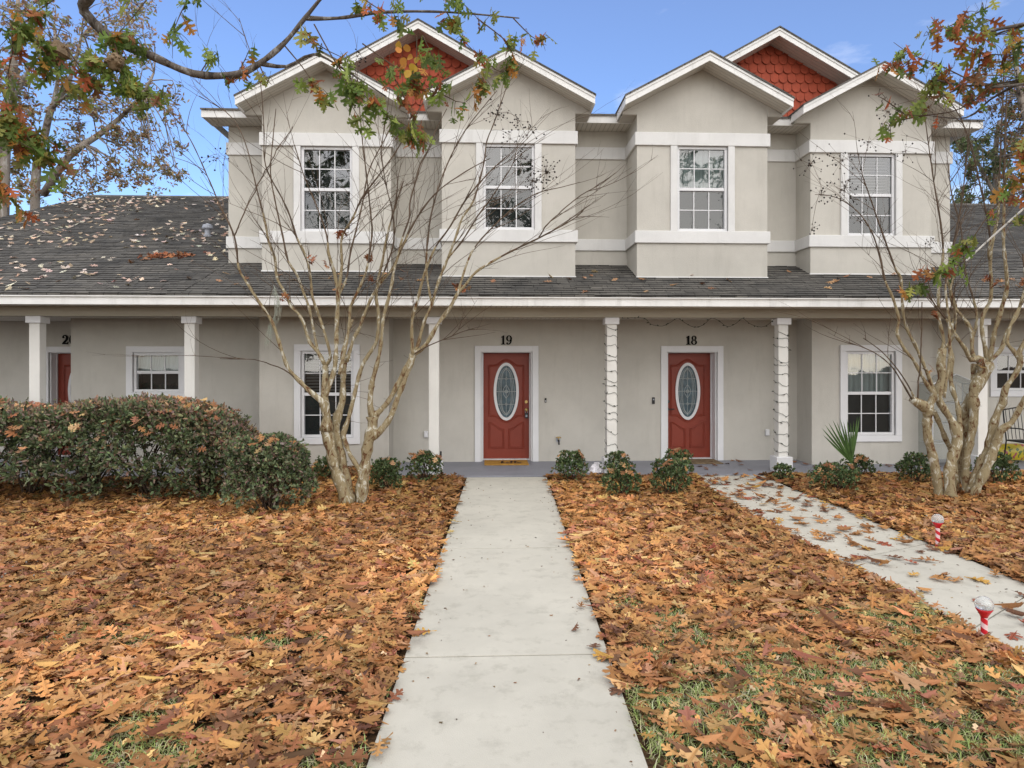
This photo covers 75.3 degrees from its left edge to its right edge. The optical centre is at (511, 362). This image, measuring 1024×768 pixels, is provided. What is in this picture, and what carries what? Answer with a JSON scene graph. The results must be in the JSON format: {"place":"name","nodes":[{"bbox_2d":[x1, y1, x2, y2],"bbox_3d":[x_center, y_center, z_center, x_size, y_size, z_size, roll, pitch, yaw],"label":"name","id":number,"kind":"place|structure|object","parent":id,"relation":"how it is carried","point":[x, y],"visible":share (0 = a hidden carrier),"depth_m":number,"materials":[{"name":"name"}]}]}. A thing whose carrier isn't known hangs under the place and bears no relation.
{"place":"outdoors","nodes":[
{"label":"outdoors","id":0,"kind":"place"},
{"bbox_2d":[366,477,647,767],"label":"path","id":1,"kind":"structure","parent":0,"point":[517,600],"depth_m":4.18,"materials":[{"name":"concrete"}]},
{"bbox_2d":[586,643,600,647],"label":"fallen leaf","id":2,"kind":"object","parent":1,"relation":"on","point":[593,645],"visible":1,"depth_m":4.38,"materials":[{"name":"brown plant"}]},
{"bbox_2d":[592,648,612,660],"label":"fallen leaf","id":3,"kind":"object","parent":1,"relation":"on","point":[598,652],"visible":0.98,"depth_m":4.22,"materials":[{"name":"plant"}]},
{"bbox_2d":[608,686,629,695],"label":"fallen leaf","id":4,"kind":"object","parent":1,"relation":"on","point":[614,690],"visible":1,"depth_m":3.77,"materials":[{"name":"brown plant"}]},
{"bbox_2d":[0,475,1023,767],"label":"ground","id":5,"kind":"structure","parent":0,"point":[370,737],"depth_m":3.66,"materials":[{"name":"brown plant"}]},
{"bbox_2d":[0,0,61,216],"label":"tree","id":6,"kind":"object","parent":5,"relation":"on","point":[7,169],"visible":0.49,"depth_m":22.25,"materials":[{"name":"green plant"}]},
{"bbox_2d":[2,0,189,209],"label":"tree","id":7,"kind":"object","parent":5,"relation":"on","point":[71,153],"visible":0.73,"depth_m":23.94,"materials":[{"name":"brown plant"}]},
{"bbox_2d":[0,195,258,477],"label":"townhouse","id":8,"kind":"structure","parent":5,"relation":"on","point":[48,319],"depth_m":12.29,"materials":[{"name":"paint"}]},
{"bbox_2d":[58,353,70,456],"bbox_3d":[-8.617,0.826,13.266,0.910,2.063,0.160,0,0,-2],"label":"door","id":9,"kind":"structure","parent":8,"relation":"in","point":[64,359],"depth_m":13.27,"materials":[{"name":"red paint"}]},
{"bbox_2d":[0,196,227,289],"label":"fallen leaves","id":10,"kind":"object","parent":8,"relation":"on","point":[167,254],"visible":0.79,"depth_m":14.26,"materials":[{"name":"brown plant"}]},
{"bbox_2d":[134,353,179,391],"bbox_3d":[-6.558,0.175,12.465,0.980,0.850,0.405,0,0,-2],"label":"window","id":11,"kind":"structure","parent":8,"relation":"in","point":[161,373],"depth_m":12.40,"materials":[{"name":"white paint"}]},
{"bbox_2d":[0,391,270,501],"bbox_3d":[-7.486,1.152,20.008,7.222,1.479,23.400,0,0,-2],"label":"hedge","id":12,"kind":"object","parent":5,"relation":"on","point":[32,427],"visible":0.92,"depth_m":8.82,"materials":[{"name":"green plant"}]},
{"bbox_2d":[219,431,319,513],"bbox_3d":[-3.083,1.380,8.423,1.288,1.034,1.214,0,0,-2],"label":"shrub","id":13,"kind":"object","parent":5,"relation":"on","point":[282,455],"visible":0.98,"depth_m":8.13,"materials":[{"name":"green plant"}]},
{"bbox_2d":[0,0,556,228],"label":"oak tree","id":14,"kind":"object","parent":5,"relation":"on","point":[24,142],"visible":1,"depth_m":5.02,"materials":[{"name":"green plant"}]},
{"bbox_2d":[312,455,330,477],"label":"shrub","id":15,"kind":"object","parent":5,"relation":"on","point":[317,464],"visible":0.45,"depth_m":10.55,"materials":[{"name":"green plant"}]},
{"bbox_2d":[90,0,662,504],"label":"crape myrtle","id":16,"kind":"object","parent":5,"relation":"on","point":[334,438],"visible":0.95,"depth_m":8.71,"materials":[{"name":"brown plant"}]},
{"bbox_2d":[369,457,403,488],"bbox_3d":[-1.836,1.631,9.770,0.490,0.510,0.525,0,0,42],"label":"shrub","id":17,"kind":"object","parent":5,"relation":"on","point":[390,467],"visible":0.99,"depth_m":9.68,"materials":[{"name":"green plant"}]},
{"bbox_2d":[403,449,443,481],"bbox_3d":[-1.391,1.617,10.415,0.652,0.540,0.636,0,0,-2],"label":"shrub","id":18,"kind":"object","parent":5,"relation":"on","point":[429,459],"visible":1,"depth_m":10.35,"materials":[{"name":"green plant"}]},
{"bbox_2d":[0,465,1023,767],"bbox_3d":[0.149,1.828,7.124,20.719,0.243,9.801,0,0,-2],"label":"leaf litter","id":19,"kind":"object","parent":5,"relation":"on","point":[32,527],"visible":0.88,"depth_m":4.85,"materials":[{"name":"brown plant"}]},
{"bbox_2d":[550,449,589,480],"bbox_3d":[0.910,1.624,10.491,0.655,0.523,0.525,0,0,-2],"label":"shrub","id":20,"kind":"object","parent":5,"relation":"on","point":[577,462],"visible":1,"depth_m":10.40,"materials":[{"name":"green plant"}]},
{"bbox_2d":[181,18,1023,474],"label":"townhouse","id":21,"kind":"structure","parent":5,"relation":"on","point":[723,198],"depth_m":12.10,"materials":[{"name":"paint"}]},
{"bbox_2d":[301,147,351,230],"bbox_3d":[-3.303,-3.090,12.025,1.030,1.630,0.405,0,0,-2],"label":"window","id":22,"kind":"structure","parent":21,"relation":"in","point":[330,161],"depth_m":11.93,"materials":[{"name":"grey glass"}]},
{"bbox_2d":[301,351,352,437],"bbox_3d":[-3.293,0.558,12.025,1.047,1.663,0.405,0,0,-2],"label":"window","id":23,"kind":"structure","parent":21,"relation":"in","point":[311,365],"depth_m":11.91,"materials":[{"name":"white glass"}]},
{"bbox_2d":[483,353,529,459],"bbox_3d":[-0.110,0.826,12.766,0.910,2.063,0.160,0,0,-2],"label":"door","id":24,"kind":"structure","parent":21,"relation":"in","point":[505,375],"depth_m":12.79,"materials":[{"name":"red paint"}]},
{"bbox_2d":[483,144,534,229],"bbox_3d":[-0.065,-3.090,11.874,1.030,1.630,0.405,0,0,-2],"label":"window","id":25,"kind":"structure","parent":21,"relation":"in","point":[526,221],"depth_m":11.78,"materials":[{"name":"grey glass"}]},
{"bbox_2d":[603,327,617,451],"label":"string lights","id":26,"kind":"object","parent":21,"relation":"attached to","point":[613,385],"visible":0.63,"depth_m":11.18,"materials":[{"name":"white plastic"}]},
{"bbox_2d":[216,268,1014,292],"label":"fallen leaves","id":27,"kind":"object","parent":21,"relation":"on","point":[615,279],"visible":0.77,"depth_m":11.50,"materials":[{"name":"brown plant"}]},
{"bbox_2d":[668,353,711,458],"bbox_3d":[3.417,0.826,12.907,0.910,2.063,0.160,0,0,-2],"label":"door","id":28,"kind":"structure","parent":21,"relation":"in","point":[688,373],"depth_m":12.93,"materials":[{"name":"red paint"}]},
{"bbox_2d":[622,316,772,327],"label":"string lights","id":29,"kind":"object","parent":21,"relation":"hanging from","point":[704,323],"visible":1,"depth_m":11.23,"materials":[{"name":"black plastic"}]},
{"bbox_2d":[677,146,726,230],"bbox_3d":[3.377,-3.090,11.892,0.910,1.510,0.165,0,0,-2],"label":"window","id":30,"kind":"structure","parent":21,"relation":"in","point":[701,171],"depth_m":11.91,"materials":[{"name":"grey glass"}]},
{"bbox_2d":[765,429,769,435],"bbox_3d":[4.875,1.328,12.678,0.075,0.120,0.053,0,0,-2],"label":"outlet cover","id":31,"kind":"object","parent":21,"relation":"attached to","point":[767,432],"visible":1,"depth_m":12.65,"materials":[{"name":"white paint"}]},
{"bbox_2d":[772,332,789,454],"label":"string lights","id":32,"kind":"object","parent":21,"relation":"attached to","point":[782,385],"visible":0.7,"depth_m":11.30,"materials":[{"name":"black plastic"}]},
{"bbox_2d":[847,351,894,434],"bbox_3d":[6.584,0.558,12.301,0.927,1.543,0.165,0,0,-2],"label":"window","id":33,"kind":"structure","parent":21,"relation":"in","point":[870,379],"depth_m":12.32,"materials":[{"name":"white glass"}]},
{"bbox_2d":[848,154,894,235],"bbox_3d":[6.589,-3.090,12.421,1.030,1.630,0.405,0,0,-2],"label":"window","id":34,"kind":"structure","parent":21,"relation":"in","point":[877,169],"depth_m":12.32,"materials":[{"name":"grey glass"}]},
{"bbox_2d":[599,450,635,468],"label":"shrub","id":35,"kind":"object","parent":5,"relation":"on","point":[618,455],"visible":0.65,"depth_m":11.01,"materials":[{"name":"green plant"}]},
{"bbox_2d":[597,462,641,496],"bbox_3d":[1.509,1.633,9.291,0.648,0.509,0.563,0,0,-2],"label":"shrub","id":36,"kind":"object","parent":5,"relation":"on","point":[624,474],"visible":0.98,"depth_m":9.18,"materials":[{"name":"green plant"}]},
{"bbox_2d":[649,457,692,493],"bbox_3d":[2.268,1.615,9.451,0.582,0.546,0.603,0,0,40],"label":"shrub","id":37,"kind":"object","parent":5,"relation":"on","point":[676,472],"visible":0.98,"depth_m":9.36,"materials":[{"name":"green plant"}]},
{"bbox_2d":[663,447,694,474],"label":"shrub","id":38,"kind":"object","parent":5,"relation":"on","point":[678,452],"visible":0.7,"depth_m":10.74,"materials":[{"name":"green plant"}]},
{"bbox_2d":[772,462,795,479],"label":"shrub","id":39,"kind":"object","parent":5,"relation":"on","point":[783,467],"visible":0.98,"depth_m":10.55,"materials":[{"name":"green plant"}]},
{"bbox_2d":[806,460,862,489],"bbox_3d":[4.717,1.662,9.673,0.692,0.452,0.713,0,0,40],"label":"shrub","id":40,"kind":"object","parent":5,"relation":"on","point":[830,467],"visible":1,"depth_m":9.58,"materials":[{"name":"green plant"}]},
{"bbox_2d":[823,417,859,464],"bbox_3d":[5.159,1.361,10.384,0.695,1.041,0.235,0,0,-2],"label":"fan palm","id":41,"kind":"object","parent":5,"relation":"on","point":[847,452],"visible":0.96,"depth_m":10.39,"materials":[{"name":"green plant"}]},
{"bbox_2d":[839,453,882,474],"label":"shrub","id":42,"kind":"object","parent":5,"relation":"on","point":[861,459],"visible":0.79,"depth_m":10.93,"materials":[{"name":"green plant"}]},
{"bbox_2d":[775,1,1023,498],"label":"crape myrtle","id":43,"kind":"object","parent":5,"relation":"on","point":[963,431],"visible":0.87,"depth_m":9.17,"materials":[{"name":"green plant"}]},
{"bbox_2d":[894,451,931,481],"bbox_3d":[6.263,1.631,10.325,0.558,0.511,0.537,0,0,40],"label":"shrub","id":44,"kind":"object","parent":5,"relation":"on","point":[907,463],"visible":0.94,"depth_m":10.28,"materials":[{"name":"green plant"}]},
{"bbox_2d":[931,514,943,546],"bbox_3d":[4.346,1.721,6.780,0.112,0.358,0.111,0,0,-2],"label":"stake light","id":45,"kind":"object","parent":5,"relation":"on","point":[937,520],"visible":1,"depth_m":6.76,"materials":[{"name":"red plastic"}]},
{"bbox_2d":[871,0,1023,302],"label":"oak tree","id":46,"kind":"object","parent":5,"relation":"on","point":[955,32],"visible":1,"depth_m":5.30,"materials":[{"name":"green plant"}]},
{"bbox_2d":[933,203,1023,469],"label":"townhouse","id":47,"kind":"structure","parent":5,"relation":"on","point":[1005,361],"depth_m":12.88,"materials":[{"name":"paint"}]},
{"bbox_2d":[996,353,1023,390],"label":"window","id":48,"kind":"structure","parent":47,"relation":"in","point":[1006,363],"depth_m":13.32,"materials":[{"name":"white glass"}]},
{"bbox_2d":[974,596,993,637],"bbox_3d":[3.175,1.734,4.466,0.112,0.331,0.111,0,0,-2],"label":"stake light","id":49,"kind":"object","parent":5,"relation":"on","point":[984,606],"visible":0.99,"depth_m":4.45,"materials":[{"name":"red plastic"}]},
{"bbox_2d":[950,120,1020,203],"bbox_3d":[19.010,-3.970,26.686,2.742,11.700,5.726,0,0,36],"label":"tree","id":50,"kind":"object","parent":5,"relation":"on","point":[986,143],"visible":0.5,"depth_m":26.23,"materials":[{"name":"green plant"}]},
{"bbox_2d":[962,34,1023,203],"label":"tree","id":51,"kind":"object","parent":5,"relation":"on","point":[1019,100],"visible":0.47,"depth_m":24.93,"materials":[{"name":"green plant"}]},
{"bbox_2d":[970,452,1022,482],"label":"shrub","id":52,"kind":"object","parent":5,"relation":"on","point":[1004,462],"visible":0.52,"depth_m":10.11,"materials":[{"name":"green plant"}]},
{"bbox_2d":[0,457,1023,480],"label":"porch floor","id":53,"kind":"structure","parent":0,"point":[531,469],"depth_m":11.68,"materials":[{"name":"grey paint"}]},
{"bbox_2d":[484,460,528,465],"bbox_3d":[-0.107,1.848,12.316,0.810,0.018,0.580,0,0,-2],"label":"doormat","id":54,"kind":"object","parent":53,"relation":"on","point":[505,462],"visible":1,"depth_m":12.27,"materials":[{"name":"brown fabric"}]},
{"bbox_2d":[588,462,603,473],"bbox_3d":[1.421,1.763,11.193,0.292,0.182,0.220,0,0,-2],"label":"plastic bag","id":55,"kind":"object","parent":53,"relation":"on","point":[594,468],"visible":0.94,"depth_m":11.13,"materials":[{"name":"white plastic"}]},
{"bbox_2d":[671,459,723,463],"bbox_3d":[3.440,1.849,12.457,0.870,0.017,0.580,0,0,-2],"label":"doormat","id":56,"kind":"object","parent":53,"relation":"on","point":[701,461],"visible":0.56,"depth_m":12.39,"materials":[{"name":"brown fabric"}]},
{"bbox_2d":[919,374,969,443],"bbox_3d":[7.934,1.025,12.086,0.881,1.666,0.444,0,0,-2],"label":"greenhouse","id":57,"kind":"object","parent":53,"relation":"on","point":[951,402],"visible":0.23,"depth_m":11.88,"materials":[{"name":"white paint"}]},
{"bbox_2d":[998,443,1023,459],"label":"cushion","id":58,"kind":"object","parent":53,"relation":"on","point":[1015,451],"visible":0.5,"depth_m":12.47,"materials":[{"name":"yellow fabric"}]},
{"bbox_2d":[1002,407,1023,454],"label":"patio chair","id":59,"kind":"object","parent":53,"relation":"on","point":[1016,440],"visible":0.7,"depth_m":12.37,"materials":[{"name":"black metal"}]},
{"bbox_2d":[0,0,1023,353],"label":"sky","id":60,"kind":"structure","parent":0,"point":[610,48],"materials":[{"name":"blue"}]},
{"bbox_2d":[701,475,1023,651],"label":"path","id":61,"kind":"structure","parent":0,"point":[1002,621],"depth_m":6.35,"materials":[{"name":"concrete"}]},
{"bbox_2d":[387,475,1022,767],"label":"leaf crumbs","id":62,"kind":"object","parent":61,"relation":"on","point":[728,499],"visible":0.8,"depth_m":5.75,"materials":[{"name":"brown plant"}]},
{"bbox_2d":[774,517,783,522],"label":"fallen leaf","id":63,"kind":"object","parent":61,"relation":"on","point":[779,519],"visible":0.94,"depth_m":7.83,"materials":[{"name":"orange plant"}]},
{"bbox_2d":[790,516,807,519],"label":"fallen leaf","id":64,"kind":"object","parent":61,"relation":"on","point":[795,517],"visible":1,"depth_m":7.92,"materials":[{"name":"brown plant"}]},
{"bbox_2d":[812,533,826,541],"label":"fallen leaf","id":65,"kind":"object","parent":61,"relation":"on","point":[817,536],"visible":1,"depth_m":7.08,"materials":[{"name":"orange plant"}]},
{"bbox_2d":[815,519,828,523],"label":"fallen leaf","id":66,"kind":"object","parent":61,"relation":"on","point":[822,521],"visible":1,"depth_m":7.78,"materials":[{"name":"orange plant"}]},
{"bbox_2d":[819,506,829,511],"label":"fallen leaf","id":67,"kind":"object","parent":61,"relation":"on","point":[823,509],"visible":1,"depth_m":8.39,"materials":[{"name":"brown plant"}]},
{"bbox_2d":[836,526,853,529],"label":"fallen leaf","id":68,"kind":"object","parent":61,"relation":"on","point":[845,528],"visible":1,"depth_m":7.39,"materials":[{"name":"brown plant"}]},
{"bbox_2d":[846,510,862,513],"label":"fallen leaf","id":69,"kind":"object","parent":61,"relation":"on","point":[856,512],"visible":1,"depth_m":8.20,"materials":[{"name":"brown plant"}]},
{"bbox_2d":[847,539,862,546],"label":"fallen leaf","id":70,"kind":"object","parent":61,"relation":"on","point":[852,543],"visible":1,"depth_m":6.83,"materials":[{"name":"brown plant"}]},
{"bbox_2d":[844,555,867,561],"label":"fallen leaf","id":71,"kind":"object","parent":61,"relation":"on","point":[853,559],"visible":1,"depth_m":6.28,"materials":[{"name":"brown plant"}]},
{"bbox_2d":[860,524,872,527],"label":"fallen leaf","id":72,"kind":"object","parent":61,"relation":"on","point":[867,526],"visible":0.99,"depth_m":7.53,"materials":[{"name":"brown plant"}]},
{"bbox_2d":[862,527,872,533],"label":"fallen leaf","id":73,"kind":"object","parent":61,"relation":"on","point":[868,531],"visible":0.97,"depth_m":7.36,"materials":[{"name":"brown plant"}]},
{"bbox_2d":[865,555,880,562],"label":"fallen leaf","id":74,"kind":"object","parent":61,"relation":"on","point":[873,560],"visible":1,"depth_m":6.22,"materials":[{"name":"brown plant"}]},
{"bbox_2d":[874,558,890,564],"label":"fallen leaf","id":75,"kind":"object","parent":61,"relation":"on","point":[886,561],"visible":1,"depth_m":6.15,"materials":[{"name":"brown plant"}]},
{"bbox_2d":[876,525,888,528],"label":"fallen leaf","id":76,"kind":"object","parent":61,"relation":"on","point":[883,527],"visible":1,"depth_m":7.51,"materials":[{"name":"orange plant"}]},
{"bbox_2d":[877,541,892,546],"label":"fallen leaf","id":77,"kind":"object","parent":61,"relation":"on","point":[882,543],"visible":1,"depth_m":6.87,"materials":[{"name":"red plant"}]},
{"bbox_2d":[882,554,903,557],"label":"fallen leaf","id":78,"kind":"object","parent":61,"relation":"on","point":[895,555],"visible":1,"depth_m":6.37,"materials":[{"name":"brown plant"}]},
{"bbox_2d":[897,539,913,542],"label":"fallen leaf","id":79,"kind":"object","parent":61,"relation":"on","point":[907,541],"visible":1,"depth_m":6.84,"materials":[{"name":"brown plant"}]},
{"bbox_2d":[916,587,931,591],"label":"fallen leaf","id":80,"kind":"object","parent":61,"relation":"on","point":[923,589],"visible":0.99,"depth_m":5.43,"materials":[{"name":"brown plant"}]},
{"bbox_2d":[919,556,941,561],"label":"fallen leaf","id":81,"kind":"object","parent":61,"relation":"on","point":[927,559],"visible":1,"depth_m":6.27,"materials":[{"name":"brown plant"}]},
{"bbox_2d":[925,544,945,552],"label":"fallen leaf","id":82,"kind":"object","parent":61,"relation":"on","point":[932,548],"visible":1,"depth_m":6.66,"materials":[{"name":"brown plant"}]},
{"bbox_2d":[929,574,953,581],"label":"fallen leaf","id":83,"kind":"object","parent":61,"relation":"on","point":[941,577],"visible":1,"depth_m":5.73,"materials":[{"name":"brown plant"}]},
{"bbox_2d":[938,546,951,551],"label":"fallen leaf","id":84,"kind":"object","parent":61,"relation":"on","point":[942,548],"visible":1,"depth_m":6.63,"materials":[{"name":"plant"}]},
{"bbox_2d":[944,550,959,553],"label":"fallen leaf","id":85,"kind":"object","parent":61,"relation":"on","point":[951,552],"visible":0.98,"depth_m":6.54,"materials":[{"name":"brown plant"}]},
{"bbox_2d":[950,576,962,581],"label":"fallen leaf","id":86,"kind":"object","parent":61,"relation":"on","point":[959,577],"visible":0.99,"depth_m":5.70,"materials":[{"name":"brown plant"}]},
{"bbox_2d":[964,576,990,583],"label":"fallen leaf","id":87,"kind":"object","parent":61,"relation":"on","point":[980,579],"visible":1,"depth_m":5.70,"materials":[{"name":"orange plant"}]},
{"bbox_2d":[989,569,1004,575],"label":"fallen leaf","id":88,"kind":"object","parent":61,"relation":"on","point":[994,572],"visible":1,"depth_m":5.86,"materials":[{"name":"brown plant"}]},
{"bbox_2d":[994,601,1023,608],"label":"fallen leaf","id":89,"kind":"object","parent":61,"relation":"on","point":[1012,605],"visible":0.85,"depth_m":5.04,"materials":[{"name":"brown plant"}]},
{"bbox_2d":[1004,607,1023,615],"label":"fallen leaf","id":90,"kind":"object","parent":61,"relation":"on","point":[1015,612],"visible":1,"depth_m":4.90,"materials":[{"name":"brown plant"}]},
{"bbox_2d":[1004,631,1023,640],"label":"fallen leaf","id":91,"kind":"object","parent":61,"relation":"on","point":[1012,635],"visible":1,"depth_m":4.54,"materials":[{"name":"red plant"}]}
]}

